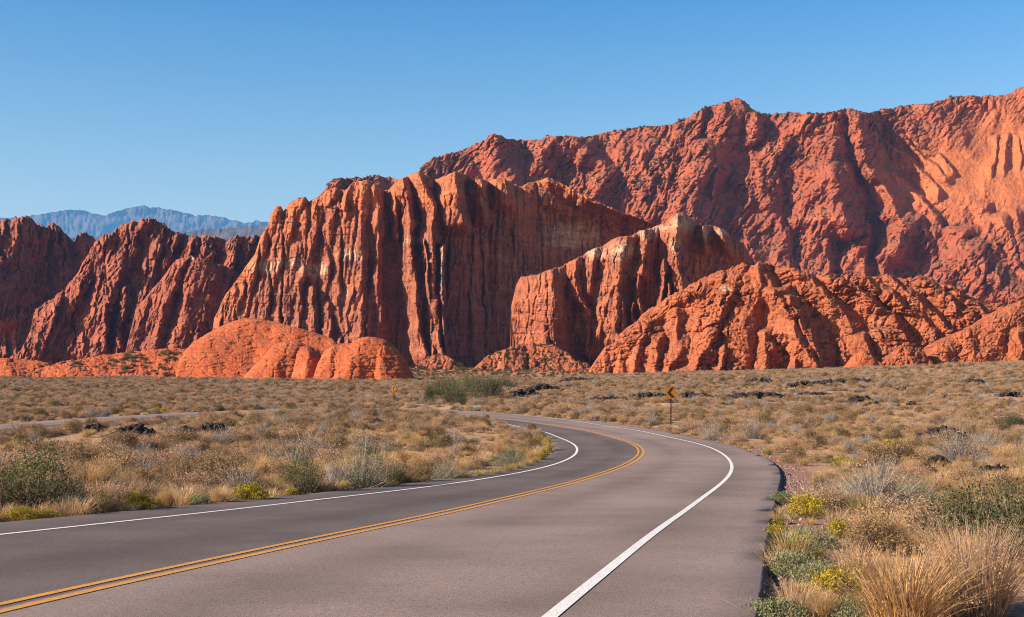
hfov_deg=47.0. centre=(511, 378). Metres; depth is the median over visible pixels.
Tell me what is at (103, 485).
bunch grass
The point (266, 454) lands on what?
desert shrub
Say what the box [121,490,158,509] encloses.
rabbitbrush
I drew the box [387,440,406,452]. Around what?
desert shrub
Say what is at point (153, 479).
desert shrub
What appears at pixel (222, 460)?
desert shrub
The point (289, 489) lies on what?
rabbitbrush
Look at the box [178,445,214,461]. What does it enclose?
desert shrub
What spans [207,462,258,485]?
desert shrub
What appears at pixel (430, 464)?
desert shrub
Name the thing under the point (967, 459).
desert shrub
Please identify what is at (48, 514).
rabbitbrush
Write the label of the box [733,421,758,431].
desert shrub
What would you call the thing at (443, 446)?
desert shrub
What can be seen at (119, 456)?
desert shrub
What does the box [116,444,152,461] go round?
desert shrub
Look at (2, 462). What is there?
desert shrub
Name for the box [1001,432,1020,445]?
desert shrub
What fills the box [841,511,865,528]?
bunch grass
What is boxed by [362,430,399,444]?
desert shrub
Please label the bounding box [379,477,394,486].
bunch grass
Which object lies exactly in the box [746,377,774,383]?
lava outcrop
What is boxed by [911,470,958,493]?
bunch grass
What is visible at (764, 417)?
desert shrub
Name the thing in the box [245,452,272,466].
bunch grass
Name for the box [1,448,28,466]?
desert shrub
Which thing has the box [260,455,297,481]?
desert shrub
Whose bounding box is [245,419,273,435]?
desert shrub
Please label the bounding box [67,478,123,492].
bunch grass
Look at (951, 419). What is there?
desert shrub
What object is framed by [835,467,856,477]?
desert shrub
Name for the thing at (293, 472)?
bunch grass
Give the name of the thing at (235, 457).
desert shrub
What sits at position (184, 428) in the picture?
lava outcrop
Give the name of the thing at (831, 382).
lava outcrop
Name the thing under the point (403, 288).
cliff
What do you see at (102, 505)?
bunch grass
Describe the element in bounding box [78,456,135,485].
bunch grass
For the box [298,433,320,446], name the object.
desert shrub
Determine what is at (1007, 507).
bunch grass
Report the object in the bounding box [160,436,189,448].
desert shrub
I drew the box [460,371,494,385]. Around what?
green shrub
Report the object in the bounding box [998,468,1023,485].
bunch grass
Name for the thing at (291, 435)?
desert shrub
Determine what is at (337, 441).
desert shrub
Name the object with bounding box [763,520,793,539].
rabbitbrush
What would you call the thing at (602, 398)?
lava outcrop
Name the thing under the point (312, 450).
desert shrub
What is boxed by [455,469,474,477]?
bunch grass
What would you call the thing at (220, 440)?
desert shrub
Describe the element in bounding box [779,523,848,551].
green shrub
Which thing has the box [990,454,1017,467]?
desert shrub
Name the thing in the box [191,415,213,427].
desert shrub
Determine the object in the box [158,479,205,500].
bunch grass
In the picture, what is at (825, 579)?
rabbitbrush
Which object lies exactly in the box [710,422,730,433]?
desert shrub
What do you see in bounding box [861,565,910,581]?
bunch grass
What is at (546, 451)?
rabbitbrush
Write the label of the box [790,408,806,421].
desert shrub
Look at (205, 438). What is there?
desert shrub
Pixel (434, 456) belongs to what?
desert shrub
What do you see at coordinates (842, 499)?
bunch grass
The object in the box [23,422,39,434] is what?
desert shrub
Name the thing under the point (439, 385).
green shrub
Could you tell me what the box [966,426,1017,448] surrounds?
desert shrub
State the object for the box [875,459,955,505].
desert shrub
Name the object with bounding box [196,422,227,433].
lava outcrop
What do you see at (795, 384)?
lava outcrop
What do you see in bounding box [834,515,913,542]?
bunch grass
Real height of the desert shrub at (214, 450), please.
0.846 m
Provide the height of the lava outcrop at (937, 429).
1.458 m
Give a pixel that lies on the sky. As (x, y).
(239, 110)
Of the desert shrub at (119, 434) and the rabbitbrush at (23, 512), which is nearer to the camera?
the rabbitbrush at (23, 512)
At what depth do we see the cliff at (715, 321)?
712.24 m
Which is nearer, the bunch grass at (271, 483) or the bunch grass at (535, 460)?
the bunch grass at (271, 483)
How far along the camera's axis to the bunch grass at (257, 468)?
33.40 m
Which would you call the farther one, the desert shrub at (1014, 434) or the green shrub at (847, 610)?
the desert shrub at (1014, 434)
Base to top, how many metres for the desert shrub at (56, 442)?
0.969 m
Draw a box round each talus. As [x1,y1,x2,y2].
[413,354,469,369]
[471,342,575,370]
[559,361,590,372]
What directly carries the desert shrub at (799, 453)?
on the ground at (1017, 610)
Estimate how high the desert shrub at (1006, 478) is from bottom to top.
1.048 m
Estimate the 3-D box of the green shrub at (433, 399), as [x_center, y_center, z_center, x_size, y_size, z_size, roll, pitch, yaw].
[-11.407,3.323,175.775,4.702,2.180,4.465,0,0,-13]
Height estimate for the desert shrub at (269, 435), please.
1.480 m
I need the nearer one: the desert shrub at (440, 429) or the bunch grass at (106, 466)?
the bunch grass at (106, 466)
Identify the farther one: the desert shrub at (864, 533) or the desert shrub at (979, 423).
the desert shrub at (979, 423)
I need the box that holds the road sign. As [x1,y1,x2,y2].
[666,387,675,425]
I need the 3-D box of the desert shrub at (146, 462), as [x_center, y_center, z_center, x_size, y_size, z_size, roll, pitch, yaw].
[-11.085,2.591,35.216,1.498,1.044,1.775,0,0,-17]
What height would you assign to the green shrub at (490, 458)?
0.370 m
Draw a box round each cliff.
[0,215,95,357]
[10,217,260,363]
[125,255,238,352]
[213,171,656,367]
[321,86,1023,304]
[510,212,751,366]
[588,262,1006,373]
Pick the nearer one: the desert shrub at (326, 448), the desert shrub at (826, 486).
the desert shrub at (826, 486)
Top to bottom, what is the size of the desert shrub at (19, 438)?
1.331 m
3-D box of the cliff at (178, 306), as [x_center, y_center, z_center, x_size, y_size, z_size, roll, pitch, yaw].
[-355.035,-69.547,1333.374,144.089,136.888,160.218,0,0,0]
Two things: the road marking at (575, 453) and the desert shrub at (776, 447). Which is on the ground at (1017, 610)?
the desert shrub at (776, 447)
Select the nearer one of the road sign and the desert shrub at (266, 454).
the desert shrub at (266, 454)
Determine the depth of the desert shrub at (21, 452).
36.43 m
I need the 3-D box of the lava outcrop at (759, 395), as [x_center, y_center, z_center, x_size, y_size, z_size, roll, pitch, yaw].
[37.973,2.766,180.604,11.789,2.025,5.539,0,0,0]
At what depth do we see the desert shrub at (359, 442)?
53.50 m
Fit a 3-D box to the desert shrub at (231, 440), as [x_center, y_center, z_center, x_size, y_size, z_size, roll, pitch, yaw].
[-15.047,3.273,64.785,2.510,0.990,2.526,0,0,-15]
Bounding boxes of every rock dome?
[176,318,337,378]
[243,340,323,379]
[313,337,413,379]
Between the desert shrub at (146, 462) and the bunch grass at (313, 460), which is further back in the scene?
the bunch grass at (313, 460)
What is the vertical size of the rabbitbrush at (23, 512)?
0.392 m
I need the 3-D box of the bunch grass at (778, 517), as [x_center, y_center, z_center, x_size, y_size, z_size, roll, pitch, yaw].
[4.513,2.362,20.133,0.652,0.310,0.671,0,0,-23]
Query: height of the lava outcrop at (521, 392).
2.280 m
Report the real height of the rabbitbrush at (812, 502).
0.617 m
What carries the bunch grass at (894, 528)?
on the ground at (1017, 610)
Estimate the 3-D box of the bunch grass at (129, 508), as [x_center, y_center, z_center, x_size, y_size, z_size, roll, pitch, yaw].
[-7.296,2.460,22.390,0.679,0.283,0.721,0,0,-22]
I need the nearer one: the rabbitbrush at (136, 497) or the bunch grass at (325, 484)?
the rabbitbrush at (136, 497)
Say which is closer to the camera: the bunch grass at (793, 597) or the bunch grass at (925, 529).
the bunch grass at (793, 597)
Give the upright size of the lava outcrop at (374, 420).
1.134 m
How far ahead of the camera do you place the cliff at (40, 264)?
1658.95 m
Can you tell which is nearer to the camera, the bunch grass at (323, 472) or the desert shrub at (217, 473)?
the desert shrub at (217, 473)
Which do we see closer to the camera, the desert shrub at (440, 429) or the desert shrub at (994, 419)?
the desert shrub at (440, 429)
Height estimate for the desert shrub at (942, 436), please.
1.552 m
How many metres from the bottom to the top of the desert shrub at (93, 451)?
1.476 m
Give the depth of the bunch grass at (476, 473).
37.78 m
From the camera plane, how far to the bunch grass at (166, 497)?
23.73 m
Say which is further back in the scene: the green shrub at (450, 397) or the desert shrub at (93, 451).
the green shrub at (450, 397)
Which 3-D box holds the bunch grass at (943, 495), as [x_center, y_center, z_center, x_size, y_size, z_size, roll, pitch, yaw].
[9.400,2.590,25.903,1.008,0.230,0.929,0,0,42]
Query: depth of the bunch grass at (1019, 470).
32.83 m
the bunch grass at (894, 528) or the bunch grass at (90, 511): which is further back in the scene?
the bunch grass at (90, 511)
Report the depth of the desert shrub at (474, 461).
43.27 m
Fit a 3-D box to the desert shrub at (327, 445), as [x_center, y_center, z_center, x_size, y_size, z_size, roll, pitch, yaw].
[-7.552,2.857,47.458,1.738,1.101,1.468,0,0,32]
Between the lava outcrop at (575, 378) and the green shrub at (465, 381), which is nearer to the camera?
the green shrub at (465, 381)
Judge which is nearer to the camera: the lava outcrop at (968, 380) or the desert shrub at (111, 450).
the desert shrub at (111, 450)
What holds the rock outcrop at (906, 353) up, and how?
on the ground at (1017, 610)
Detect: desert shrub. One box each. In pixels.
[0,419,44,433]
[0,434,11,444]
[0,446,43,475]
[0,461,28,492]
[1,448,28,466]
[1,448,48,459]
[6,450,67,478]
[13,430,35,446]
[15,433,59,453]
[17,450,55,459]
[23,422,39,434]
[41,437,81,451]
[42,437,94,467]
[48,446,71,458]
[51,490,93,515]
[61,417,84,427]
[64,437,131,462]
[76,449,120,486]
[79,480,133,510]
[89,441,124,449]
[91,434,144,465]
[93,468,149,492]
[94,442,156,473]
[97,470,135,482]
[99,428,139,443]
[100,430,140,450]
[113,461,160,489]
[115,450,165,473]
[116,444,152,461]
[120,435,159,450]
[125,443,181,477]
[126,468,170,488]
[130,439,155,454]
[134,436,161,450]
[139,448,162,455]
[147,460,177,478]
[148,427,180,447]
[153,455,195,485]
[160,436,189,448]
[163,440,189,455]
[168,427,204,449]
[168,467,232,489]
[169,440,213,479]
[170,440,199,452]
[172,446,224,485]
[174,428,223,447]
[178,444,203,455]
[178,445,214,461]
[183,438,209,451]
[186,483,214,495]
[190,450,221,457]
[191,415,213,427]
[191,442,233,482]
[193,418,213,427]
[203,447,223,454]
[206,425,231,444]
[206,460,269,496]
[207,423,242,441]
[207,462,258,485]
[214,449,232,457]
[219,429,255,443]
[220,444,267,477]
[222,445,243,455]
[229,431,261,444]
[229,437,276,454]
[240,413,262,421]
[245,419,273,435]
[247,433,261,442]
[248,443,282,458]
[254,424,311,445]
[254,448,274,460]
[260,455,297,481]
[261,429,290,445]
[270,439,299,462]
[272,436,287,452]
[274,437,300,452]
[274,442,306,453]
[275,440,329,463]
[275,453,305,464]
[280,430,326,456]
[282,427,320,444]
[297,442,332,460]
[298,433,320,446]
[311,444,348,464]
[315,434,356,447]
[315,438,338,455]
[315,462,350,482]
[318,425,352,451]
[319,458,351,487]
[320,443,341,454]
[343,428,376,447]
[345,447,373,457]
[350,431,383,453]
[357,423,376,430]
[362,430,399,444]
[364,416,393,423]
[373,437,400,452]
[374,454,409,473]
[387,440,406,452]
[388,466,411,483]
[394,413,412,428]
[394,461,413,477]
[405,461,438,482]
[406,437,428,451]
[407,419,439,435]
[414,453,443,478]
[418,451,460,466]
[422,429,455,449]
[429,440,448,449]
[430,424,453,435]
[442,425,477,445]
[457,454,490,468]
[458,442,477,455]
[524,430,543,451]
[695,416,724,436]
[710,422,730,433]
[714,414,733,429]
[726,416,742,429]
[727,422,750,433]
[733,419,764,438]
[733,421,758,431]
[755,412,775,423]
[759,420,782,433]
[761,441,788,453]
[777,413,802,425]
[780,431,805,440]
[780,437,808,462]
[784,480,850,517]
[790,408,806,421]
[796,473,849,496]
[797,424,828,446]
[798,437,821,449]
[800,412,823,426]
[803,450,832,463]
[809,473,834,490]
[815,453,935,514]
[818,431,838,444]
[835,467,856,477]
[835,500,923,557]
[839,435,861,452]
[857,478,913,509]
[863,429,883,439]
[865,453,908,479]
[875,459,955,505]
[876,424,906,442]
[886,460,939,487]
[887,466,910,478]
[891,443,928,462]
[903,447,931,459]
[910,436,927,449]
[916,432,937,442]
[919,432,945,451]
[924,411,947,422]
[934,422,961,445]
[937,439,954,453]
[939,422,957,428]
[945,415,967,427]
[947,463,987,480]
[952,455,975,468]
[958,417,978,434]
[959,415,979,424]
[962,419,988,429]
[963,430,992,446]
[963,442,996,458]
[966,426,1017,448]
[969,459,1023,500]
[973,451,995,465]
[975,413,990,420]
[975,418,995,426]
[978,428,1005,438]
[986,415,1006,425]
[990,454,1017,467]
[997,442,1023,454]
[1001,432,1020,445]
[1004,431,1023,441]
[1010,427,1023,436]
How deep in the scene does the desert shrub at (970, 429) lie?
72.88 m
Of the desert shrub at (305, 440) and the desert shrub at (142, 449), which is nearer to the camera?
the desert shrub at (305, 440)
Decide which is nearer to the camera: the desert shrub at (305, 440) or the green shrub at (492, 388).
the desert shrub at (305, 440)
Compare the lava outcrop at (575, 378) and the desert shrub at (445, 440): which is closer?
the desert shrub at (445, 440)
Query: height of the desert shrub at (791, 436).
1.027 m
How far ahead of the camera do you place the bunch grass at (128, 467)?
32.32 m
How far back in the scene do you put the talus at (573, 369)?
776.45 m
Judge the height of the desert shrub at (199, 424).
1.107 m
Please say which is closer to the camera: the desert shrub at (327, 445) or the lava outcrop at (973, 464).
the lava outcrop at (973, 464)
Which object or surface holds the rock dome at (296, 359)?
on the ground at (1017, 610)
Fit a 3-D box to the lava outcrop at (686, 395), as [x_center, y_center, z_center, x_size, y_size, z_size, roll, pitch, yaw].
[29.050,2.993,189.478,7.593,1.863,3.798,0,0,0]
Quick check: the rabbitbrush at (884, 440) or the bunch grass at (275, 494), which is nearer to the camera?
the bunch grass at (275, 494)
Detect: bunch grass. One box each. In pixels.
[0,500,27,521]
[12,499,71,518]
[22,471,56,486]
[36,492,106,516]
[52,459,118,487]
[64,507,102,515]
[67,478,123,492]
[74,476,127,493]
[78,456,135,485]
[87,484,122,513]
[90,478,149,499]
[103,465,153,486]
[109,477,147,489]
[110,498,138,511]
[115,463,149,473]
[115,501,144,511]
[123,477,170,496]
[153,483,179,506]
[157,492,203,506]
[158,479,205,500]
[188,488,241,502]
[197,485,237,497]
[201,482,232,494]
[206,484,235,502]
[236,458,266,479]
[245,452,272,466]
[253,475,292,490]
[259,480,297,495]
[259,486,293,497]
[273,465,314,480]
[297,456,330,468]
[301,476,338,491]
[309,463,336,480]
[317,477,352,491]
[329,455,361,479]
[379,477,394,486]
[400,450,434,467]
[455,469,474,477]
[465,470,485,475]
[484,464,505,473]
[503,462,516,470]
[507,461,526,468]
[523,458,532,465]
[528,456,541,462]
[744,543,802,569]
[758,525,829,562]
[759,508,792,524]
[759,575,840,616]
[781,581,809,591]
[800,585,851,616]
[805,483,867,514]
[814,505,854,525]
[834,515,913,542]
[835,526,871,550]
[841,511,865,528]
[856,506,917,552]
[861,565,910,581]
[893,499,941,525]
[900,513,971,557]
[902,522,936,544]
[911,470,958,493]
[917,528,992,568]
[926,449,946,457]
[929,499,952,508]
[931,492,952,501]
[944,484,978,501]
[953,474,986,488]
[966,467,1013,486]
[982,467,1017,476]
[984,443,1019,461]
[992,496,1023,519]
[995,559,1023,573]
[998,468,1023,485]
[1000,463,1023,476]
[1011,455,1023,470]
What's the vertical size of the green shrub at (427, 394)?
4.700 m
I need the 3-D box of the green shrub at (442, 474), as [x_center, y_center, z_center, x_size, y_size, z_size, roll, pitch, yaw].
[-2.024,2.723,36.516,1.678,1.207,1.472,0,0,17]
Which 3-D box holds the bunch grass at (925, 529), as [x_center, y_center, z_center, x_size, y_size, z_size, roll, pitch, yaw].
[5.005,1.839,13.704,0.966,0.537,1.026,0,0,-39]
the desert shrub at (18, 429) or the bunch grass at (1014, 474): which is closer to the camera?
the bunch grass at (1014, 474)
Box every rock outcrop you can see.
[0,348,185,377]
[844,350,884,366]
[882,342,934,365]
[922,299,1023,363]
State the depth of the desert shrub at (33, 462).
30.01 m
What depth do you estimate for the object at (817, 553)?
13.51 m
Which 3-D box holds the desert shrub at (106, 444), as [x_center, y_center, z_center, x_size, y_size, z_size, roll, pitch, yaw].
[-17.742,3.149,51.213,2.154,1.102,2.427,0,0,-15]
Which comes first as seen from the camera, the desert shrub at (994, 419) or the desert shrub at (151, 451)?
the desert shrub at (151, 451)
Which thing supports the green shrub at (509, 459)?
on the ground at (1017, 610)
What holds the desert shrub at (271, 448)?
on the ground at (1017, 610)
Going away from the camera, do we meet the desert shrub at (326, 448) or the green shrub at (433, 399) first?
the desert shrub at (326, 448)
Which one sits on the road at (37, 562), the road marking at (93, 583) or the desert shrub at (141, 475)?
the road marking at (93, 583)
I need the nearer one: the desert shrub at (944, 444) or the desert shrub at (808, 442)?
the desert shrub at (944, 444)
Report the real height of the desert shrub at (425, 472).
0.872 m
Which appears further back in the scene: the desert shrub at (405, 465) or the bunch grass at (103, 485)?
the desert shrub at (405, 465)
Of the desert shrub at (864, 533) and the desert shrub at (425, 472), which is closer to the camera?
the desert shrub at (864, 533)
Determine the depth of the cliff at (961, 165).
2430.12 m
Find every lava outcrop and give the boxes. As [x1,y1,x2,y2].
[81,423,108,432]
[101,423,159,441]
[176,425,196,432]
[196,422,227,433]
[368,418,383,424]
[506,389,542,396]
[524,383,563,390]
[556,376,593,382]
[580,396,627,401]
[629,392,665,399]
[674,391,711,398]
[726,391,782,399]
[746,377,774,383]
[785,380,814,387]
[795,392,829,395]
[798,377,877,386]
[847,395,875,403]
[906,401,923,406]
[913,425,967,441]
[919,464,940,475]
[925,455,951,465]
[965,378,984,383]
[966,461,983,468]
[977,463,1008,473]
[994,391,1022,396]
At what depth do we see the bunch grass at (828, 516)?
19.42 m
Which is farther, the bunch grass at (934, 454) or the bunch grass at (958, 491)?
the bunch grass at (934, 454)
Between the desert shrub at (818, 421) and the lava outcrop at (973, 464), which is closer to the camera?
the lava outcrop at (973, 464)
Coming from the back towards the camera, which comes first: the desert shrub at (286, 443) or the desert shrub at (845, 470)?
the desert shrub at (286, 443)
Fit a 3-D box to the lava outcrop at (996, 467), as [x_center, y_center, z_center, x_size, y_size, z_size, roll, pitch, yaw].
[14.122,2.764,34.631,1.550,0.597,0.911,0,0,0]
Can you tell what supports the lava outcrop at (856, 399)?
on the ground at (1017, 610)
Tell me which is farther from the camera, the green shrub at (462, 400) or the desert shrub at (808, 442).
the green shrub at (462, 400)
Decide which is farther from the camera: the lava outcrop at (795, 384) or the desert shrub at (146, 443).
the lava outcrop at (795, 384)
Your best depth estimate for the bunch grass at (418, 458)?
39.17 m
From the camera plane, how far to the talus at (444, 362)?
924.51 m
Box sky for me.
[0,0,1023,222]
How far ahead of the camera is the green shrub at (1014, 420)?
85.95 m
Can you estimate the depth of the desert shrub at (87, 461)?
28.11 m
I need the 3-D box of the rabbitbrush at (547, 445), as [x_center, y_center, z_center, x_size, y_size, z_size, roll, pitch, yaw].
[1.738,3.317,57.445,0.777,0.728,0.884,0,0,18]
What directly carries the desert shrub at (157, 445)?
on the ground at (1017, 610)
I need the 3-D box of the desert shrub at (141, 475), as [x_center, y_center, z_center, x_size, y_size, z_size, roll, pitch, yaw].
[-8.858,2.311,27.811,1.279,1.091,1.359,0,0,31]
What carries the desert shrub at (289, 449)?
on the ground at (1017, 610)
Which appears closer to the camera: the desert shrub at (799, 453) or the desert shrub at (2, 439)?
the desert shrub at (799, 453)
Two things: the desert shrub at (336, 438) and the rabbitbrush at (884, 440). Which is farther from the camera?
the rabbitbrush at (884, 440)
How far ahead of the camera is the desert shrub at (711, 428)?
75.82 m
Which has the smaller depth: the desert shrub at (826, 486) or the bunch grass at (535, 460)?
the desert shrub at (826, 486)
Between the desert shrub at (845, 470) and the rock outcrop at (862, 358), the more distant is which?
the rock outcrop at (862, 358)
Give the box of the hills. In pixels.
[71,225,266,241]
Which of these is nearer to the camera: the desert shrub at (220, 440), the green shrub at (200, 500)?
the green shrub at (200, 500)
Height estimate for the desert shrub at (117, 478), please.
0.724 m
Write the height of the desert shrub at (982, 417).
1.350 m
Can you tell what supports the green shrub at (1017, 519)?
on the ground at (1017, 610)
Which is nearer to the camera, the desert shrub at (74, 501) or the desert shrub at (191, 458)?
the desert shrub at (74, 501)
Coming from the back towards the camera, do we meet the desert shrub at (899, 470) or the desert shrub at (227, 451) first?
the desert shrub at (227, 451)
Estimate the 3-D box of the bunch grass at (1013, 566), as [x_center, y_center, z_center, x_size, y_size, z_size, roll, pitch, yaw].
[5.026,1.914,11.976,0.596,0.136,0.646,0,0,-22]
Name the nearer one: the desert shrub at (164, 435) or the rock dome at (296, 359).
the desert shrub at (164, 435)
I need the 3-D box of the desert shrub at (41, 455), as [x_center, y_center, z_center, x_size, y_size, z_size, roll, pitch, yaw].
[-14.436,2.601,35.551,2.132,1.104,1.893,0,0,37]
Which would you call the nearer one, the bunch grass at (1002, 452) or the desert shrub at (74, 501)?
the desert shrub at (74, 501)
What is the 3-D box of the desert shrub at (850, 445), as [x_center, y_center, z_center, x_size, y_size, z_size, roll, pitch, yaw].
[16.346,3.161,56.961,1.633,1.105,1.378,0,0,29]
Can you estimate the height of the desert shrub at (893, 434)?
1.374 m
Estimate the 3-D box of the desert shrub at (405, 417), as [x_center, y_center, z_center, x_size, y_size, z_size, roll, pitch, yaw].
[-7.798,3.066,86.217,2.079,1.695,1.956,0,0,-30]
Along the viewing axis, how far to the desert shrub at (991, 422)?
81.95 m
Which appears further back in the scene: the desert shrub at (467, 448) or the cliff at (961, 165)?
the cliff at (961, 165)
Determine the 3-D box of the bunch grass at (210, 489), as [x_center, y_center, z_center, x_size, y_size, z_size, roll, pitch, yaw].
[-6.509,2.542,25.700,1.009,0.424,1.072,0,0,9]
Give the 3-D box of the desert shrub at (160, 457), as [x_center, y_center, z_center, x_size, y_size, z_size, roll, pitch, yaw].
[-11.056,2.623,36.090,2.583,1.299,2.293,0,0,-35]
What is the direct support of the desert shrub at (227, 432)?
on the ground at (1017, 610)
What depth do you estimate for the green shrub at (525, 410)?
135.15 m
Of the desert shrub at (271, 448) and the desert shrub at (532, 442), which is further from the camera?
the desert shrub at (532, 442)
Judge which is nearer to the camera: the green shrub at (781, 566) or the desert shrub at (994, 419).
the green shrub at (781, 566)
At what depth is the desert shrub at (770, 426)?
80.34 m
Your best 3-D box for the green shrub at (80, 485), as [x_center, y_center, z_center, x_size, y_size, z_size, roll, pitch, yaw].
[-8.400,2.033,22.355,1.550,1.406,1.360,0,0,2]
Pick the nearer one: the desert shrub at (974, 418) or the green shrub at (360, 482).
the green shrub at (360, 482)
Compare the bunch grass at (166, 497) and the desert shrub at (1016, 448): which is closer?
the bunch grass at (166, 497)
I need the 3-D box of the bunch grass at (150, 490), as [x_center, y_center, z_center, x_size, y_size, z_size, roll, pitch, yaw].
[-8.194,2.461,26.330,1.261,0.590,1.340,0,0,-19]
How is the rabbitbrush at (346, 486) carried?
on the ground at (1017, 610)
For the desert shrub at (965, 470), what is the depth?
32.45 m
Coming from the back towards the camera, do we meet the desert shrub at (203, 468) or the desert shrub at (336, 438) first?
the desert shrub at (336, 438)
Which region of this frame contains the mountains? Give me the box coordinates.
[0,205,268,237]
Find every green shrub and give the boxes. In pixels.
[35,453,105,513]
[186,492,216,504]
[274,438,333,493]
[327,421,398,489]
[378,461,412,484]
[422,383,437,401]
[422,395,447,403]
[425,451,468,479]
[426,431,436,441]
[427,378,462,395]
[434,375,459,386]
[434,381,472,403]
[446,368,481,393]
[452,396,472,404]
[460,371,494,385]
[465,373,511,399]
[468,436,480,444]
[484,455,501,461]
[490,441,528,466]
[496,376,522,387]
[521,406,529,412]
[756,546,832,579]
[764,489,797,504]
[779,429,789,437]
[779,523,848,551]
[786,557,858,588]
[821,591,873,616]
[963,470,1023,564]
[996,410,1023,428]
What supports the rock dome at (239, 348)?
on the ground at (1017, 610)
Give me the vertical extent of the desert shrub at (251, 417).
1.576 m
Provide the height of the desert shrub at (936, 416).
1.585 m
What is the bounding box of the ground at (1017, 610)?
[1,366,1023,616]
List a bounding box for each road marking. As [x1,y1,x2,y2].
[0,411,644,612]
[0,414,639,604]
[0,419,577,534]
[9,408,733,616]
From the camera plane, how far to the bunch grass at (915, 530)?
15.33 m
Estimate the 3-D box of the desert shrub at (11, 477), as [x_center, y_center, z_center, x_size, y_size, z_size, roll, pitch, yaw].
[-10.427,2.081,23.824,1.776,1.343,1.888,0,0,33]
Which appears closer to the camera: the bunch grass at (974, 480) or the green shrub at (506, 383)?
the bunch grass at (974, 480)
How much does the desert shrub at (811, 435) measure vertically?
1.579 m
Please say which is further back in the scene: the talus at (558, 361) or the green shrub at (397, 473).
the talus at (558, 361)
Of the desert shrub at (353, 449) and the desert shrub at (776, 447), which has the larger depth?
the desert shrub at (776, 447)
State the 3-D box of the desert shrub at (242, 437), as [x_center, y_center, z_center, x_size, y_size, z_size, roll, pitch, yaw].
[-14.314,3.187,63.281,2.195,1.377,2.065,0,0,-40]
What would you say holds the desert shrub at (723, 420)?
on the ground at (1017, 610)
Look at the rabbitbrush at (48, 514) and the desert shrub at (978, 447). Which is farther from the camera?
the desert shrub at (978, 447)
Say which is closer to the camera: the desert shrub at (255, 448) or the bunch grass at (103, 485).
the bunch grass at (103, 485)
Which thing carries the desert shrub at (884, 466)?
on the ground at (1017, 610)
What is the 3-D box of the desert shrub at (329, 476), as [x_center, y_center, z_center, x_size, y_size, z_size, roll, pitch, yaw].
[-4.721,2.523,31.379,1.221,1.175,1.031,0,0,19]
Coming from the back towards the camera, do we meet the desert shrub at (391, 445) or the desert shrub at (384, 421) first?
the desert shrub at (384, 421)
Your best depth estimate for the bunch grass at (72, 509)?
21.13 m
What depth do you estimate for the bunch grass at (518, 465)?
42.23 m
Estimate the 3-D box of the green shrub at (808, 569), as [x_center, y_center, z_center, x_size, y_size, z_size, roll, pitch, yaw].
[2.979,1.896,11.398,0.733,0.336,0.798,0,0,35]
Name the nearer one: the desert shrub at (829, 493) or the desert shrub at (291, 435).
the desert shrub at (829, 493)
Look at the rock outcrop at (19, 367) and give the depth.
620.59 m
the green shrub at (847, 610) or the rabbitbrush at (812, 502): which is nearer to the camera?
the green shrub at (847, 610)
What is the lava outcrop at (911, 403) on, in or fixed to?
on the ground at (1017, 610)
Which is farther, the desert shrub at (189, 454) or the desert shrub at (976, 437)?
the desert shrub at (976, 437)
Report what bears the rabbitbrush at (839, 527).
on the ground at (1017, 610)
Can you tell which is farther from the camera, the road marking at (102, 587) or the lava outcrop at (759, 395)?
the lava outcrop at (759, 395)
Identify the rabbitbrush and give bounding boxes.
[0,506,37,521]
[30,507,62,518]
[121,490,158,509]
[152,493,163,507]
[229,479,274,500]
[283,484,298,495]
[338,480,351,489]
[539,447,549,456]
[541,441,554,452]
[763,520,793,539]
[777,491,834,519]
[798,560,872,604]
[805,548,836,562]
[819,515,856,538]
[825,453,861,467]
[881,439,897,448]
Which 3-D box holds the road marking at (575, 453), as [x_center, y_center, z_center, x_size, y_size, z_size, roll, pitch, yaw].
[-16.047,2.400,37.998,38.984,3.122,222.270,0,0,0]
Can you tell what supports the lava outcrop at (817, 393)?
on the ground at (1017, 610)
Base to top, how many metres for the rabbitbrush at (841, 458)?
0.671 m

